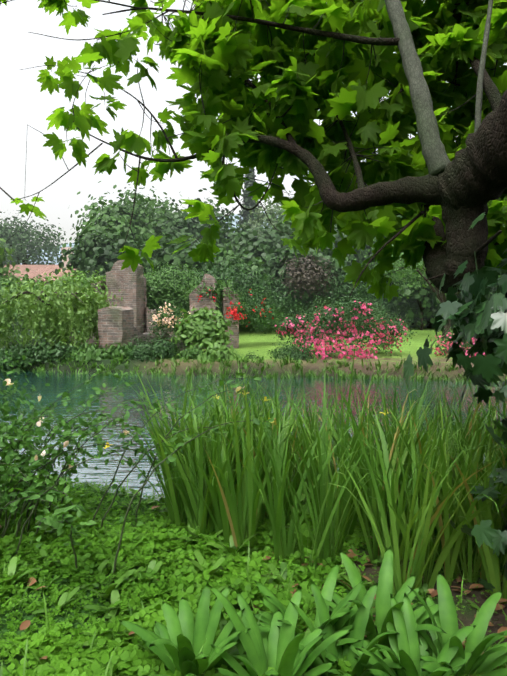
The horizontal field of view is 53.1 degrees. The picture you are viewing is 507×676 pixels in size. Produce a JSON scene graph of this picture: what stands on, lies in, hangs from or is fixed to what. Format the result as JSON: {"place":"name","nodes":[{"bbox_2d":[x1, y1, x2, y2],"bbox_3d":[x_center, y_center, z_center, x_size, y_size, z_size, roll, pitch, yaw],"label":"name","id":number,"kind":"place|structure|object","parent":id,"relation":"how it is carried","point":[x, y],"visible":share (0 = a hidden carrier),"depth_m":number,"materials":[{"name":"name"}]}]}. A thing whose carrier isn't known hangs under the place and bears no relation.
{"place":"outdoors","nodes":[
{"label":"outdoors","id":0,"kind":"place"},
{"bbox_2d":[3,265,78,281],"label":"house roof","id":1,"kind":"structure","parent":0,"point":[41,270],"depth_m":51.75,"materials":[{"name":"orange tile"}]},
{"bbox_2d":[60,247,73,268],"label":"house chimney","id":2,"kind":"object","parent":1,"relation":"on","point":[65,262],"visible":0.25,"depth_m":52.27,"materials":[{"name":"white paint"}]},
{"bbox_2d":[0,370,506,500],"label":"pond water","id":3,"kind":"structure","parent":0,"point":[60,382],"depth_m":10.86,"materials":[{"name":"teal liquid"}]},
{"bbox_2d":[0,212,506,674],"bbox_3d":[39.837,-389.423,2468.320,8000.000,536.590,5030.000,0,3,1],"label":"ground","id":4,"kind":"structure","parent":0,"point":[253,341],"depth_m":14.57,"materials":[{"name":"green plant"}]},
{"bbox_2d":[0,274,122,353],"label":"hedge","id":5,"kind":"object","parent":4,"relation":"on","point":[67,315],"depth_m":16.48,"materials":[{"name":"green plant"}]},
{"bbox_2d":[67,280,105,343],"bbox_3d":[-7.167,-1.039,22.025,2.275,2.878,0.662,2,3,30],"label":"shrub","id":6,"kind":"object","parent":4,"relation":"on","point":[102,288],"depth_m":21.36,"materials":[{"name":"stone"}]},
{"bbox_2d":[98,306,133,349],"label":"brick pillar","id":7,"kind":"structure","parent":4,"relation":"on","point":[115,324],"depth_m":16.82,"materials":[{"name":"stone"}]},
{"bbox_2d":[106,260,143,333],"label":"brick pillar","id":8,"kind":"structure","parent":4,"relation":"on","point":[128,282],"depth_m":20.80,"materials":[{"name":"stone"}]},
{"bbox_2d":[30,261,240,360],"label":"light shrubs","id":9,"kind":"object","parent":4,"relation":"on","point":[200,327],"visible":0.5,"depth_m":16.53,"materials":[{"name":"green plant"}]},
{"bbox_2d":[143,275,146,332],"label":"ruin wall","id":10,"kind":"structure","parent":4,"relation":"on","point":[145,301],"depth_m":21.50,"materials":[{"name":"stone"}]},
{"bbox_2d":[0,257,293,362],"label":"shrubs","id":11,"kind":"object","parent":4,"relation":"on","point":[169,286],"visible":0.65,"depth_m":21.54,"materials":[{"name":"green plant"}]},
{"bbox_2d":[145,307,173,335],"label":"ruin wall","id":12,"kind":"structure","parent":4,"relation":"on","point":[148,324],"depth_m":21.06,"materials":[{"name":"stone"}]},
{"bbox_2d":[134,327,196,351],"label":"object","id":13,"kind":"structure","parent":4,"relation":"on","point":[143,335],"depth_m":18.21,"materials":[{"name":"green plant"}]},
{"bbox_2d":[151,302,189,327],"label":"pale rose flowers","id":14,"kind":"object","parent":4,"relation":"on","point":[167,319],"visible":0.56,"depth_m":17.52,"materials":[{"name":"plant"}]},
{"bbox_2d":[189,274,216,348],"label":"brick pillar","id":15,"kind":"structure","parent":4,"relation":"on","point":[210,280],"depth_m":19.11,"materials":[{"name":"stone"}]},
{"bbox_2d":[221,287,238,347],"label":"brick pillar","id":16,"kind":"structure","parent":4,"relation":"on","point":[235,336],"depth_m":19.40,"materials":[{"name":"stone"}]},
{"bbox_2d":[0,258,478,371],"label":"dark shrubs","id":17,"kind":"object","parent":4,"relation":"on","point":[42,352],"visible":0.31,"depth_m":25.71,"materials":[{"name":"green plant"}]},
{"bbox_2d":[107,396,385,505],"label":"iris flower stalks","id":18,"kind":"object","parent":4,"relation":"on","point":[159,494],"visible":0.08,"depth_m":4.35,"materials":[{"name":"green plant"}]},
{"bbox_2d":[234,167,263,230],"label":"cypress tree","id":19,"kind":"object","parent":4,"relation":"on","point":[247,202],"depth_m":60.62,"materials":[{"name":"green plant"}]},
{"bbox_2d":[0,188,500,330],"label":"tree","id":20,"kind":"object","parent":4,"relation":"on","point":[94,252],"depth_m":33.00,"materials":[{"name":"green plant"}]},
{"bbox_2d":[0,181,500,327],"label":"tree","id":21,"kind":"object","parent":4,"relation":"on","point":[115,215],"depth_m":37.05,"materials":[{"name":"green plant"}]},
{"bbox_2d":[0,473,503,675],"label":"weed rosettes","id":22,"kind":"object","parent":4,"relation":"on","point":[65,597],"visible":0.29,"depth_m":2.94,"materials":[{"name":"green plant"}]},
{"bbox_2d":[0,224,503,317],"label":"light tree","id":23,"kind":"object","parent":4,"relation":"on","point":[4,270],"depth_m":33.03,"materials":[{"name":"green plant"}]},
{"bbox_2d":[0,0,506,301],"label":"maple tree","id":24,"kind":"object","parent":4,"relation":"on","point":[391,124],"depth_m":4.40,"materials":[{"name":"green plant"}]},
{"bbox_2d":[0,472,506,675],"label":"clover ground cover","id":25,"kind":"object","parent":4,"relation":"on","point":[132,659],"visible":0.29,"depth_m":2.90,"materials":[{"name":"green plant"}]},
{"bbox_2d":[0,339,273,582],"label":"rose","id":26,"kind":"object","parent":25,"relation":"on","point":[8,455],"depth_m":3.47,"materials":[{"name":"green plant"}]},
{"bbox_2d":[0,461,506,675],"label":"grass","id":27,"kind":"structure","parent":4,"relation":"on","point":[91,616],"depth_m":2.69,"materials":[{"name":"green plant"}]},
{"bbox_2d":[0,496,506,675],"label":"leaf litter","id":28,"kind":"object","parent":4,"relation":"on","point":[26,623],"visible":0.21,"depth_m":2.82,"materials":[{"name":"brown plant"}]},
{"bbox_2d":[3,350,506,382],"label":"bank edge grass","id":29,"kind":"structure","parent":4,"relation":"on","point":[244,360],"depth_m":14.67,"materials":[{"name":"green plant"}]},
{"bbox_2d":[104,331,506,603],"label":"iris","id":30,"kind":"object","parent":4,"relation":"on","point":[393,487],"depth_m":3.25,"materials":[{"name":"green plant"}]},
{"bbox_2d":[271,248,341,304],"bbox_3d":[3.017,-3.088,26.820,4.143,3.446,3.734,0,3,1],"label":"purple shrub","id":31,"kind":"object","parent":4,"relation":"on","point":[299,274],"visible":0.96,"depth_m":26.37,"materials":[{"name":"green plant"}]},
{"bbox_2d":[118,546,506,675],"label":"harts tongue fern","id":32,"kind":"object","parent":4,"relation":"on","point":[284,647],"visible":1,"depth_m":2.18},
{"bbox_2d":[141,284,484,357],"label":"rose bush leaves","id":33,"kind":"object","parent":4,"relation":"on","point":[324,319],"visible":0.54,"depth_m":16.95,"materials":[{"name":"green plant"}]},
{"bbox_2d":[197,289,273,326],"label":"red flowers","id":34,"kind":"object","parent":33,"relation":"attached to","point":[233,312],"visible":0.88,"depth_m":18.85,"materials":[{"name":"red plant"}]},
{"bbox_2d":[275,301,485,359],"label":"pink rose flowers","id":35,"kind":"object","parent":33,"relation":"attached to","point":[349,341],"visible":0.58,"depth_m":16.10,"materials":[{"name":"pink plant"}]},
{"bbox_2d":[389,254,436,329],"bbox_3d":[10.498,-3.324,30.683,5.579,6.045,5.579,0,3,1],"label":"lawn tree","id":36,"kind":"object","parent":4,"relation":"on","point":[406,279],"depth_m":30.62,"materials":[{"name":"green plant"}]},
{"bbox_2d":[354,225,504,338],"bbox_3d":[9.512,-3.159,23.457,10.774,6.627,10.580,0,3,1],"label":"lawn tree","id":37,"kind":"object","parent":4,"relation":"on","point":[419,265],"depth_m":23.82,"materials":[{"name":"green plant"}]},
{"bbox_2d":[381,212,506,591],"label":"ivy bush","id":38,"kind":"object","parent":4,"relation":"on","point":[487,326],"visible":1,"depth_m":2.46,"materials":[{"name":"green plant"}]},
{"bbox_2d":[0,0,506,250],"label":"sky","id":39,"kind":"structure","parent":0,"point":[22,103],"materials":[{"name":"white"}]}
]}

